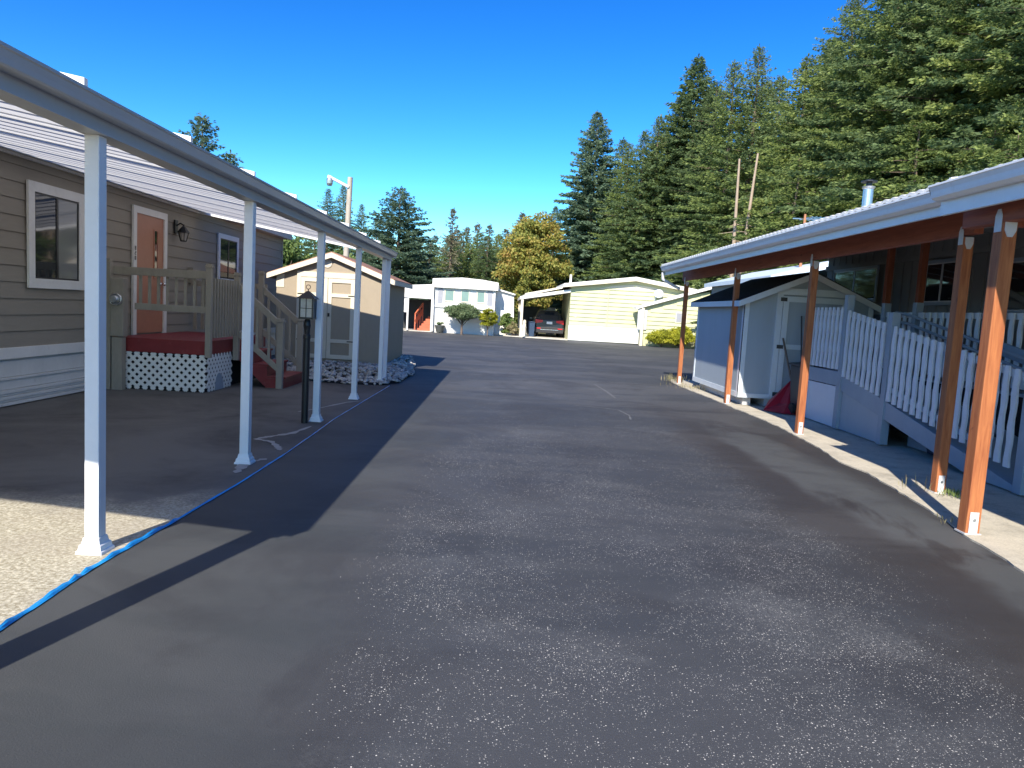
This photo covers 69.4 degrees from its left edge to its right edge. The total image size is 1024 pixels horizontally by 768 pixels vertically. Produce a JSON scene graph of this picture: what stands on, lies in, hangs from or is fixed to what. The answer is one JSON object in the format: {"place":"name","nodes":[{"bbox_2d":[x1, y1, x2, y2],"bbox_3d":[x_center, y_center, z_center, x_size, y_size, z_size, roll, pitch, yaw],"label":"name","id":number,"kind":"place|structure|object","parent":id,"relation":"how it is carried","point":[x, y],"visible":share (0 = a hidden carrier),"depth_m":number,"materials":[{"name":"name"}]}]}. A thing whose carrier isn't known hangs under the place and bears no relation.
{"place":"outdoors","nodes":[
{"label":"outdoors","id":0,"kind":"place"},
{"bbox_2d":[0,374,391,624],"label":"carport pavement","id":1,"kind":"structure","parent":0,"point":[170,455],"depth_m":6.70,"materials":[{"name":"grey concrete"}]},
{"bbox_2d":[106,259,127,389],"bbox_3d":[-6.032,-0.894,11.202,0.297,1.980,0.255,3,6,-1],"label":"meter pedestal","id":2,"kind":"object","parent":1,"relation":"on","point":[116,307],"visible":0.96,"depth_m":11.22,"materials":[{"name":"metal"}]},
{"bbox_2d":[0,385,389,630],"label":"hose","id":3,"kind":"object","parent":1,"relation":"on","point":[10,620],"visible":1,"depth_m":4.24,"materials":[{"name":"blue rubber"}]},
{"bbox_2d":[0,40,397,555],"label":"carport","id":4,"kind":"object","parent":1,"relation":"on","point":[71,122],"visible":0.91,"depth_m":5.43,"materials":[{"name":"white metal"}]},
{"bbox_2d":[113,264,303,392],"bbox_3d":[-5.011,-1.005,12.750,2.390,2.010,2.932,3,6,-1],"label":"porch","id":5,"kind":"object","parent":1,"relation":"on","point":[209,359],"visible":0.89,"depth_m":11.59,"materials":[{"name":"red paint"}]},
{"bbox_2d":[233,458,266,472],"bbox_3d":[-2.432,0.740,6.765,0.158,0.001,0.657,4,6,5],"label":"pavement scuff","id":6,"kind":"object","parent":1,"relation":"on","point":[238,467],"visible":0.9,"depth_m":6.68,"materials":[{"name":"concrete"}]},
{"bbox_2d":[255,426,310,449],"bbox_3d":[-2.579,0.583,8.259,0.465,0.001,1.534,3,6,-1],"label":"pavement scuff","id":7,"kind":"object","parent":1,"relation":"on","point":[276,446],"visible":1,"depth_m":8.08,"materials":[{"name":"concrete"}]},
{"bbox_2d":[297,285,318,422],"bbox_3d":[-2.553,-0.367,9.185,0.230,1.725,0.230,3,6,-1],"label":"lamp post","id":8,"kind":"object","parent":1,"relation":"on","point":[307,305],"visible":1,"depth_m":9.14,"materials":[{"name":"black metal"}]},
{"bbox_2d":[274,354,415,384],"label":"river stones","id":9,"kind":"object","parent":0,"point":[403,369],"visible":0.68,"depth_m":15.26,"materials":[{"name":"grey stone"}]},
{"bbox_2d":[59,332,692,591],"bbox_3d":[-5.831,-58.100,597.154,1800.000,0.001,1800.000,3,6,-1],"label":"ground","id":10,"kind":"structure","parent":0,"point":[121,552],"depth_m":4.31,"materials":[{"name":"soil"}]},
{"bbox_2d":[178,112,228,160],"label":"fir tree","id":11,"kind":"object","parent":10,"relation":"on","point":[204,140],"visible":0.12,"depth_m":33.80,"materials":[{"name":"green plant"}]},
{"bbox_2d":[220,149,243,168],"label":"fir tree","id":12,"kind":"object","parent":10,"relation":"on","point":[232,156],"visible":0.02,"depth_m":34.42,"materials":[{"name":"green plant"}]},
{"bbox_2d":[296,237,328,256],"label":"fir tree","id":13,"kind":"object","parent":10,"relation":"on","point":[308,244],"visible":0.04,"depth_m":58.76,"materials":[{"name":"green plant"}]},
{"bbox_2d":[303,188,349,256],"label":"fir tree","id":14,"kind":"object","parent":10,"relation":"on","point":[329,209],"visible":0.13,"depth_m":56.71,"materials":[{"name":"green plant"}]},
{"bbox_2d":[328,186,362,258],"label":"fir tree","id":15,"kind":"object","parent":10,"relation":"on","point":[341,206],"visible":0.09,"depth_m":58.60,"materials":[{"name":"green plant"}]},
{"bbox_2d":[350,204,380,269],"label":"fir tree","id":16,"kind":"object","parent":10,"relation":"on","point":[359,216],"visible":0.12,"depth_m":60.73,"materials":[{"name":"green plant"}]},
{"bbox_2d":[349,186,455,299],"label":"fir tree","id":17,"kind":"object","parent":10,"relation":"on","point":[411,240],"visible":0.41,"depth_m":58.35,"materials":[{"name":"green plant"}]},
{"bbox_2d":[416,238,442,278],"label":"fir tree","id":18,"kind":"object","parent":10,"relation":"on","point":[433,252],"visible":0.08,"depth_m":70.82,"materials":[{"name":"green plant"}]},
{"bbox_2d":[429,233,440,267],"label":"fir tree","id":19,"kind":"object","parent":10,"relation":"on","point":[436,238],"visible":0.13,"depth_m":76.81,"materials":[{"name":"green plant"}]},
{"bbox_2d":[432,208,465,277],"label":"fir tree","id":20,"kind":"object","parent":10,"relation":"on","point":[452,241],"visible":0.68,"depth_m":64.97,"materials":[{"name":"green plant"}]},
{"bbox_2d":[431,235,472,281],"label":"fir tree","id":21,"kind":"object","parent":10,"relation":"on","point":[445,259],"visible":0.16,"depth_m":68.81,"materials":[{"name":"green plant"}]},
{"bbox_2d":[447,231,481,278],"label":"fir tree","id":22,"kind":"object","parent":10,"relation":"on","point":[463,241],"visible":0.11,"depth_m":74.79,"materials":[{"name":"green plant"}]},
{"bbox_2d":[452,242,482,279],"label":"fir tree","id":23,"kind":"object","parent":10,"relation":"on","point":[470,276],"visible":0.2,"depth_m":69.93,"materials":[{"name":"green plant"}]},
{"bbox_2d":[470,222,483,252],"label":"fir tree","id":24,"kind":"object","parent":10,"relation":"on","point":[476,230],"visible":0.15,"depth_m":96.33,"materials":[{"name":"green plant"}]},
{"bbox_2d":[462,231,493,275],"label":"fir tree","id":25,"kind":"object","parent":10,"relation":"on","point":[477,240],"visible":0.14,"depth_m":76.66,"materials":[{"name":"green plant"}]},
{"bbox_2d":[479,223,496,263],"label":"fir tree","id":26,"kind":"object","parent":10,"relation":"on","point":[489,228],"visible":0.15,"depth_m":93.41,"materials":[{"name":"green plant"}]},
{"bbox_2d":[462,236,516,315],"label":"fir tree","id":27,"kind":"object","parent":10,"relation":"on","point":[490,267],"visible":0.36,"depth_m":67.00,"materials":[{"name":"green plant"}]},
{"bbox_2d":[483,231,509,288],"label":"fir tree","id":28,"kind":"object","parent":10,"relation":"on","point":[498,236],"visible":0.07,"depth_m":78.77,"materials":[{"name":"green plant"}]},
{"bbox_2d":[480,244,518,327],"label":"fir tree","id":29,"kind":"object","parent":10,"relation":"on","point":[501,286],"visible":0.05,"depth_m":68.03,"materials":[{"name":"green plant"}]},
{"bbox_2d":[491,210,574,308],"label":"maple tree","id":30,"kind":"object","parent":10,"relation":"on","point":[531,260],"visible":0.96,"depth_m":55.59,"materials":[{"name":"yellow plant"}]},
{"bbox_2d":[514,206,568,321],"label":"fir tree","id":31,"kind":"object","parent":10,"relation":"on","point":[555,209],"visible":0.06,"depth_m":68.69,"materials":[{"name":"green plant"}]},
{"bbox_2d":[540,110,623,314],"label":"fir tree","id":32,"kind":"object","parent":10,"relation":"on","point":[581,206],"visible":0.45,"depth_m":59.96,"materials":[{"name":"green plant"}]},
{"bbox_2d":[559,137,639,311],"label":"fir tree","id":33,"kind":"object","parent":10,"relation":"on","point":[622,143],"visible":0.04,"depth_m":64.24,"materials":[{"name":"green plant"}]},
{"bbox_2d":[577,142,646,280],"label":"fir tree","id":34,"kind":"object","parent":10,"relation":"on","point":[625,187],"visible":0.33,"depth_m":54.76,"materials":[{"name":"green plant"}]},
{"bbox_2d":[586,130,673,279],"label":"fir tree","id":35,"kind":"object","parent":10,"relation":"on","point":[643,147],"visible":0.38,"depth_m":53.55,"materials":[{"name":"green plant"}]},
{"bbox_2d":[594,114,689,283],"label":"fir tree","id":36,"kind":"object","parent":10,"relation":"on","point":[643,205],"visible":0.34,"depth_m":53.15,"materials":[{"name":"green plant"}]},
{"bbox_2d":[604,94,700,283],"bbox_3d":[11.491,-11.921,53.962,9.956,18.126,9.490,3,6,-2],"label":"fir tree","id":37,"kind":"object","parent":10,"relation":"on","point":[678,99],"visible":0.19,"depth_m":53.06,"materials":[{"name":"green plant"}]},
{"bbox_2d":[611,54,731,281],"bbox_3d":[12.658,-13.351,53.808,12.402,20.763,12.147,0,7,-32],"label":"fir tree","id":38,"kind":"object","parent":10,"relation":"on","point":[700,90],"visible":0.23,"depth_m":52.60,"materials":[{"name":"green plant"}]},
{"bbox_2d":[631,80,741,285],"bbox_3d":[13.017,-11.460,51.129,11.598,18.713,11.152,6,6,27],"label":"fir tree","id":39,"kind":"object","parent":10,"relation":"on","point":[693,170],"visible":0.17,"depth_m":50.49,"materials":[{"name":"green plant"}]},
{"bbox_2d":[652,59,766,292],"bbox_3d":[12.969,-11.194,46.508,9.412,17.730,9.106,3,6,-3],"label":"fir tree","id":40,"kind":"object","parent":10,"relation":"on","point":[709,179],"visible":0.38,"depth_m":45.65,"materials":[{"name":"green plant"}]},
{"bbox_2d":[666,43,792,294],"bbox_3d":[14.273,-11.260,44.863,9.416,18.335,9.733,0,7,-33],"label":"fir tree","id":41,"kind":"object","parent":10,"relation":"on","point":[747,110],"visible":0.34,"depth_m":44.42,"materials":[{"name":"green plant"}]},
{"bbox_2d":[710,75,795,277],"bbox_3d":[16.978,-11.270,49.553,9.597,18.331,10.068,6,6,26],"label":"fir tree","id":42,"kind":"object","parent":10,"relation":"on","point":[781,100],"visible":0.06,"depth_m":48.40,"materials":[{"name":"green plant"}]},
{"bbox_2d":[739,83,797,183],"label":"fir tree","id":43,"kind":"object","parent":10,"relation":"on","point":[757,119],"visible":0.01,"depth_m":56.03,"materials":[{"name":"green plant"}]},
{"bbox_2d":[770,49,848,192],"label":"fir tree","id":44,"kind":"object","parent":10,"relation":"on","point":[821,64],"visible":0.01,"depth_m":44.44,"materials":[{"name":"green plant"}]},
{"bbox_2d":[790,36,846,128],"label":"fir tree","id":45,"kind":"object","parent":10,"relation":"on","point":[819,58],"visible":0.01,"depth_m":52.05,"materials":[{"name":"green plant"}]},
{"bbox_2d":[414,303,430,330],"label":"entry stairs","id":46,"kind":"structure","parent":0,"point":[424,326],"depth_m":44.42,"materials":[{"name":"orange paint"}]},
{"bbox_2d":[0,0,884,258],"label":"sky","id":47,"kind":"structure","parent":0,"point":[479,109],"materials":[{"name":"blue"}]},
{"bbox_2d":[403,328,567,339],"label":"house pavement","id":48,"kind":"structure","parent":0,"point":[546,336],"depth_m":44.47,"materials":[{"name":"concrete"}]},
{"bbox_2d":[403,278,514,335],"bbox_3d":[-3.598,-5.149,48.697,7.520,3.300,10.400,3,6,-1],"label":"white mobile home","id":49,"kind":"object","parent":48,"relation":"on","point":[479,294],"visible":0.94,"depth_m":43.79,"materials":[{"name":"paint"}]},
{"bbox_2d":[444,289,454,301],"bbox_3d":[-3.698,-5.235,43.737,0.600,0.720,0.049,3,6,-1],"label":"window","id":50,"kind":"structure","parent":49,"relation":"in","point":[449,294],"depth_m":43.73,"materials":[{"name":"glass"}]},
{"bbox_2d":[460,290,469,302],"bbox_3d":[-2.770,-5.183,43.751,0.540,0.720,0.049,3,6,-1],"label":"window","id":51,"kind":"structure","parent":49,"relation":"in","point":[465,294],"depth_m":43.74,"materials":[{"name":"glass"}]},
{"bbox_2d":[476,291,485,303],"bbox_3d":[-1.841,-5.132,43.765,0.520,0.720,0.049,3,6,-1],"label":"window","id":52,"kind":"structure","parent":49,"relation":"in","point":[480,298],"depth_m":43.76,"materials":[{"name":"glass"}]},
{"bbox_2d":[498,313,515,334],"bbox_3d":[-0.319,-3.624,44.794,1.112,1.422,1.036,3,6,-1],"label":"shrub","id":53,"kind":"object","parent":48,"relation":"on","point":[505,318],"visible":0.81,"depth_m":44.64,"materials":[{"name":"green plant"}]},
{"bbox_2d":[506,321,518,335],"bbox_3d":[0.051,-3.299,44.273,0.790,0.923,0.802,5,6,16],"label":"shrub","id":54,"kind":"object","parent":48,"relation":"on","point":[511,328],"visible":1,"depth_m":44.10,"materials":[{"name":"green plant"}]},
{"bbox_2d":[527,321,535,336],"bbox_3d":[1.170,-3.334,44.716,0.500,0.920,0.485,3,6,-1],"label":"wheelie bin","id":55,"kind":"object","parent":48,"relation":"on","point":[531,328],"visible":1,"depth_m":44.53,"materials":[{"name":"blue plastic"}]},
{"bbox_2d":[530,310,563,337],"bbox_3d":[2.254,-3.894,47.233,2.240,1.660,4.675,3,6,-1],"label":"parked car","id":56,"kind":"object","parent":48,"relation":"on","point":[549,321],"visible":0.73,"depth_m":44.99,"materials":[{"name":"black paint"}]},
{"bbox_2d":[517,275,706,343],"bbox_3d":[5.761,-4.784,47.100,10.700,3.950,9.430,3,6,-1],"label":"green mobile home","id":57,"kind":"object","parent":48,"relation":"on","point":[604,311],"visible":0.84,"depth_m":42.80,"materials":[{"name":"yellow"}]},
{"bbox_2d":[654,289,666,300],"bbox_3d":[8.556,-4.940,42.354,0.873,0.950,0.401,7,7,35],"label":"satellite dish","id":58,"kind":"object","parent":57,"relation":"attached to","point":[658,293],"visible":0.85,"depth_m":42.38,"materials":[{"name":"metal"}]},
{"bbox_2d":[0,331,1023,767],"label":"driveway","id":59,"kind":"structure","parent":0,"point":[474,551],"depth_m":3.90,"materials":[{"name":"grey asphalt"}]},
{"bbox_2d":[0,147,291,406],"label":"mobile home","id":60,"kind":"object","parent":59,"relation":"on","point":[42,281],"visible":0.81,"depth_m":10.35,"materials":[{"name":"beige wood"}]},
{"bbox_2d":[26,179,83,289],"bbox_3d":[-6.127,-1.959,9.966,0.030,1.350,1.240,3,6,-1],"label":"window","id":61,"kind":"structure","parent":60,"relation":"in","point":[54,215],"depth_m":9.90,"materials":[{"name":"white paint"}]},
{"bbox_2d":[136,213,165,332],"bbox_3d":[-6.160,-1.863,12.619,0.127,1.970,0.980,3,6,-1],"label":"door","id":62,"kind":"structure","parent":60,"relation":"in","point":[149,228],"depth_m":12.60,"materials":[{"name":"paint"}]},
{"bbox_2d":[217,233,238,280],"bbox_3d":[-6.179,-2.709,16.112,0.030,1.040,1.180,3,6,-1],"label":"window","id":63,"kind":"structure","parent":60,"relation":"in","point":[227,245],"depth_m":16.05,"materials":[{"name":"glass"}]},
{"bbox_2d":[283,235,314,266],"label":"leafy tree","id":64,"kind":"object","parent":59,"relation":"on","point":[290,254],"visible":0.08,"depth_m":34.92,"materials":[{"name":"green plant"}]},
{"bbox_2d":[326,175,352,256],"bbox_3d":[-6.982,-5.015,29.514,1.014,6.447,0.303,2,6,-10],"label":"street light","id":65,"kind":"object","parent":59,"relation":"on","point":[331,179],"visible":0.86,"depth_m":29.26,"materials":[{"name":"white paint"}]},
{"bbox_2d":[266,251,412,363],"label":"storage shed","id":66,"kind":"structure","parent":59,"relation":"on","point":[293,280],"depth_m":16.58,"materials":[{"name":"beige wood"}]},
{"bbox_2d":[296,277,327,357],"bbox_3d":[-4.484,-1.488,16.571,0.664,1.795,0.039,3,6,-1],"label":"door","id":67,"kind":"structure","parent":66,"relation":"in","point":[311,281],"depth_m":16.55,"materials":[{"name":"beige"}]},
{"bbox_2d":[326,278,354,359],"bbox_3d":[-3.809,-1.450,16.574,0.664,1.795,0.053,3,6,-1],"label":"door","id":68,"kind":"structure","parent":66,"relation":"in","point":[340,309],"depth_m":16.58,"materials":[{"name":"beige wood"}]},
{"bbox_2d":[443,302,480,333],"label":"clipped tree","id":69,"kind":"object","parent":59,"relation":"on","point":[463,312],"visible":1,"depth_m":42.35,"materials":[{"name":"green plant"}]},
{"bbox_2d":[478,308,497,335],"bbox_3d":[-1.392,-3.634,43.138,1.235,1.639,1.279,3,6,-1],"label":"shrub","id":70,"kind":"object","parent":59,"relation":"on","point":[486,315],"visible":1,"depth_m":42.92,"materials":[{"name":"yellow plant"}]},
{"bbox_2d":[645,328,678,346],"bbox_3d":[8.265,-2.577,41.033,1.874,1.065,1.842,3,6,-1],"label":"shrub","id":71,"kind":"object","parent":59,"relation":"on","point":[661,336],"visible":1,"depth_m":40.57,"materials":[{"name":"yellow plant"}]},
{"bbox_2d":[633,287,711,348],"bbox_3d":[9.046,-3.866,41.786,4.300,3.550,1.350,3,6,-1],"label":"green annex","id":72,"kind":"object","parent":59,"relation":"on","point":[665,313],"visible":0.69,"depth_m":41.37,"materials":[{"name":"yellow"}]},
{"bbox_2d":[675,312,686,322],"bbox_3d":[9.469,-3.707,41.381,0.650,0.600,0.044,3,6,-1],"label":"window","id":73,"kind":"structure","parent":72,"relation":"in","point":[678,317],"depth_m":41.36,"materials":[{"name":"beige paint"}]},
{"bbox_2d":[670,326,695,347],"bbox_3d":[9.303,-2.613,40.961,1.693,1.266,1.802,0,6,-29],"label":"shrub","id":74,"kind":"object","parent":59,"relation":"on","point":[689,335],"visible":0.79,"depth_m":40.57,"materials":[{"name":"yellow plant"}]},
{"bbox_2d":[720,159,748,277],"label":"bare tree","id":75,"kind":"object","parent":59,"relation":"on","point":[734,227],"visible":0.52,"depth_m":39.33,"materials":[{"name":"brown wood"}]},
{"bbox_2d":[728,153,758,274],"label":"bare tree","id":76,"kind":"object","parent":59,"relation":"on","point":[751,198],"visible":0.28,"depth_m":39.56,"materials":[{"name":"brown wood"}]},
{"bbox_2d":[693,153,826,336],"bbox_3d":[14.317,-6.072,37.601,8.250,11.205,8.041,3,6,-7],"label":"fir tree","id":77,"kind":"object","parent":59,"relation":"on","point":[784,215],"visible":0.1,"depth_m":37.30,"materials":[{"name":"green plant"}]},
{"bbox_2d":[704,261,828,293],"bbox_3d":[10.782,-2.497,27.995,5.100,3.750,8.000,3,6,-1],"label":"neighbour home","id":78,"kind":"object","parent":59,"relation":"on","point":[719,285],"visible":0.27,"depth_m":26.43,"materials":[{"name":"metal"}]},
{"bbox_2d":[793,214,823,266],"bbox_3d":[10.046,-4.677,25.107,1.309,2.070,1.100,3,6,-1],"label":"roof antenna","id":79,"kind":"object","parent":78,"relation":"on","point":[804,221],"visible":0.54,"depth_m":24.91,"materials":[{"name":"metal"}]},
{"bbox_2d":[712,53,837,279],"bbox_3d":[16.043,-9.558,41.097,10.218,17.145,10.626,3,6,-4],"label":"fir tree","id":80,"kind":"object","parent":59,"relation":"on","point":[774,151],"visible":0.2,"depth_m":40.62,"materials":[{"name":"green plant"}]},
{"bbox_2d":[690,0,906,324],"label":"fir tree","id":81,"kind":"object","parent":59,"relation":"on","point":[827,57],"visible":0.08,"depth_m":39.38,"materials":[{"name":"green plant"}]},
{"bbox_2d":[780,159,862,267],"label":"fir tree","id":82,"kind":"object","parent":59,"relation":"on","point":[843,177],"visible":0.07,"depth_m":35.24,"materials":[{"name":"green plant"}]},
{"bbox_2d":[736,0,983,265],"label":"fir tree","id":83,"kind":"object","parent":59,"relation":"on","point":[854,128],"visible":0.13,"depth_m":35.89,"materials":[{"name":"green plant"}]},
{"bbox_2d":[763,0,1023,224],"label":"fir tree","id":84,"kind":"object","parent":59,"relation":"on","point":[864,96],"visible":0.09,"depth_m":34.88,"materials":[{"name":"green plant"}]},
{"bbox_2d":[768,0,1023,268],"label":"fir tree","id":85,"kind":"object","parent":59,"relation":"on","point":[959,7],"visible":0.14,"depth_m":33.06,"materials":[{"name":"green plant"}]},
{"bbox_2d":[853,115,957,208],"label":"fir tree","id":86,"kind":"object","parent":59,"relation":"on","point":[914,172],"visible":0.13,"depth_m":32.20,"materials":[{"name":"green plant"}]},
{"bbox_2d":[814,0,1023,216],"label":"fir tree","id":87,"kind":"object","parent":59,"relation":"on","point":[981,149],"visible":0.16,"depth_m":31.32,"materials":[{"name":"green plant"}]},
{"bbox_2d":[887,0,1023,192],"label":"fir tree","id":88,"kind":"object","parent":59,"relation":"on","point":[981,55],"visible":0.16,"depth_m":29.52,"materials":[{"name":"green plant"}]},
{"bbox_2d":[933,123,1015,182],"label":"fir tree","id":89,"kind":"object","parent":59,"relation":"on","point":[996,134],"visible":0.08,"depth_m":29.39,"materials":[{"name":"green plant"}]},
{"bbox_2d":[974,127,1023,171],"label":"fir tree","id":90,"kind":"object","parent":59,"relation":"on","point":[1017,154],"visible":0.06,"depth_m":26.39,"materials":[{"name":"green plant"}]},
{"bbox_2d":[522,306,555,334],"bbox_3d":[1.814,-4.425,51.349,2.388,1.850,0.778,4,6,9],"label":"carport storage","id":91,"kind":"object","parent":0,"point":[529,312],"visible":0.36,"depth_m":51.37,"materials":[{"name":"grey plastic"}]},
{"bbox_2d":[671,379,1023,573],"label":"concrete pavement","id":92,"kind":"structure","parent":0,"point":[893,461],"depth_m":8.14,"materials":[{"name":"grey concrete"}]},
{"bbox_2d":[763,381,795,414],"bbox_3d":[4.907,0.209,13.209,0.780,0.570,1.050,3,6,-1],"label":"tarp","id":93,"kind":"object","parent":92,"relation":"on","point":[779,402],"visible":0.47,"depth_m":13.32,"materials":[{"name":"red plastic"}]},
{"bbox_2d":[691,272,881,405],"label":"storage shed","id":94,"kind":"structure","parent":92,"relation":"on","point":[771,311],"depth_m":13.86,"materials":[{"name":"white"}]},
{"bbox_2d":[772,296,844,395],"bbox_3d":[5.571,-0.655,13.830,1.270,1.900,0.049,3,6,-1],"label":"door","id":95,"kind":"structure","parent":94,"relation":"in","point":[794,308],"depth_m":13.80,"materials":[{"name":"white"}]},
{"bbox_2d":[782,338,790,380],"bbox_3d":[5.101,-0.184,13.538,0.198,1.286,0.657,2,6,-15],"label":"garden tool","id":96,"kind":"object","parent":92,"relation":"on","point":[788,365],"visible":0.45,"depth_m":13.63,"materials":[{"name":"brown wood"}]},
{"bbox_2d":[788,362,830,413],"bbox_3d":[5.178,0.081,12.985,0.580,0.920,0.565,3,6,-1],"label":"wheelie bin","id":97,"kind":"object","parent":92,"relation":"on","point":[794,381],"visible":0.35,"depth_m":12.94,"materials":[{"name":"grey plastic"}]},
{"bbox_2d":[660,158,1023,534],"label":"carport","id":98,"kind":"object","parent":92,"relation":"on","point":[961,208],"visible":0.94,"depth_m":7.11,"materials":[{"name":"white metal"}]},
{"bbox_2d":[805,295,1023,494],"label":"access ramp","id":99,"kind":"structure","parent":92,"relation":"on","point":[881,398],"depth_m":9.85,"materials":[{"name":"blue paint"}]},
{"bbox_2d":[898,475,945,495],"bbox_3d":[4.013,0.963,7.240,0.389,0.170,0.391,5,6,20],"label":"grass tuft","id":100,"kind":"object","parent":92,"relation":"on","point":[921,485],"visible":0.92,"depth_m":7.24,"materials":[{"name":"green plant"}]},
{"bbox_2d":[826,226,1023,383],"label":"grey house","id":101,"kind":"structure","parent":92,"relation":"on","point":[862,274],"depth_m":12.79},
{"bbox_2d":[833,265,879,301],"bbox_3d":[7.246,-2.098,15.689,0.030,0.730,2.000,3,6,-1],"label":"window","id":102,"kind":"structure","parent":101,"relation":"in","point":[863,281],"depth_m":15.35,"materials":[{"name":"glass"}]},
{"bbox_2d":[861,179,877,205],"bbox_3d":[7.723,-3.701,16.137,0.330,1.500,0.330,3,6,-1],"label":"chimney flue","id":103,"kind":"object","parent":101,"relation":"on","point":[868,192],"visible":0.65,"depth_m":16.01,"materials":[{"name":"metal"}]},
{"bbox_2d":[924,258,955,304],"bbox_3d":[7.273,-1.723,12.536,0.030,0.770,1.050,3,6,-1],"label":"window","id":104,"kind":"structure","parent":101,"relation":"in","point":[940,273],"depth_m":12.56,"materials":[{"name":"glass"}]},
{"bbox_2d":[1007,257,1023,312],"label":"window","id":105,"kind":"structure","parent":101,"relation":"in","point":[1016,294],"depth_m":10.66,"materials":[{"name":"black glass"}]},
{"bbox_2d":[937,488,960,497],"bbox_3d":[4.245,1.042,7.056,0.421,0.077,0.397,6,6,29],"label":"grass tuft","id":106,"kind":"object","parent":92,"relation":"on","point":[957,493],"visible":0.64,"depth_m":7.09,"materials":[{"name":"green plant"}]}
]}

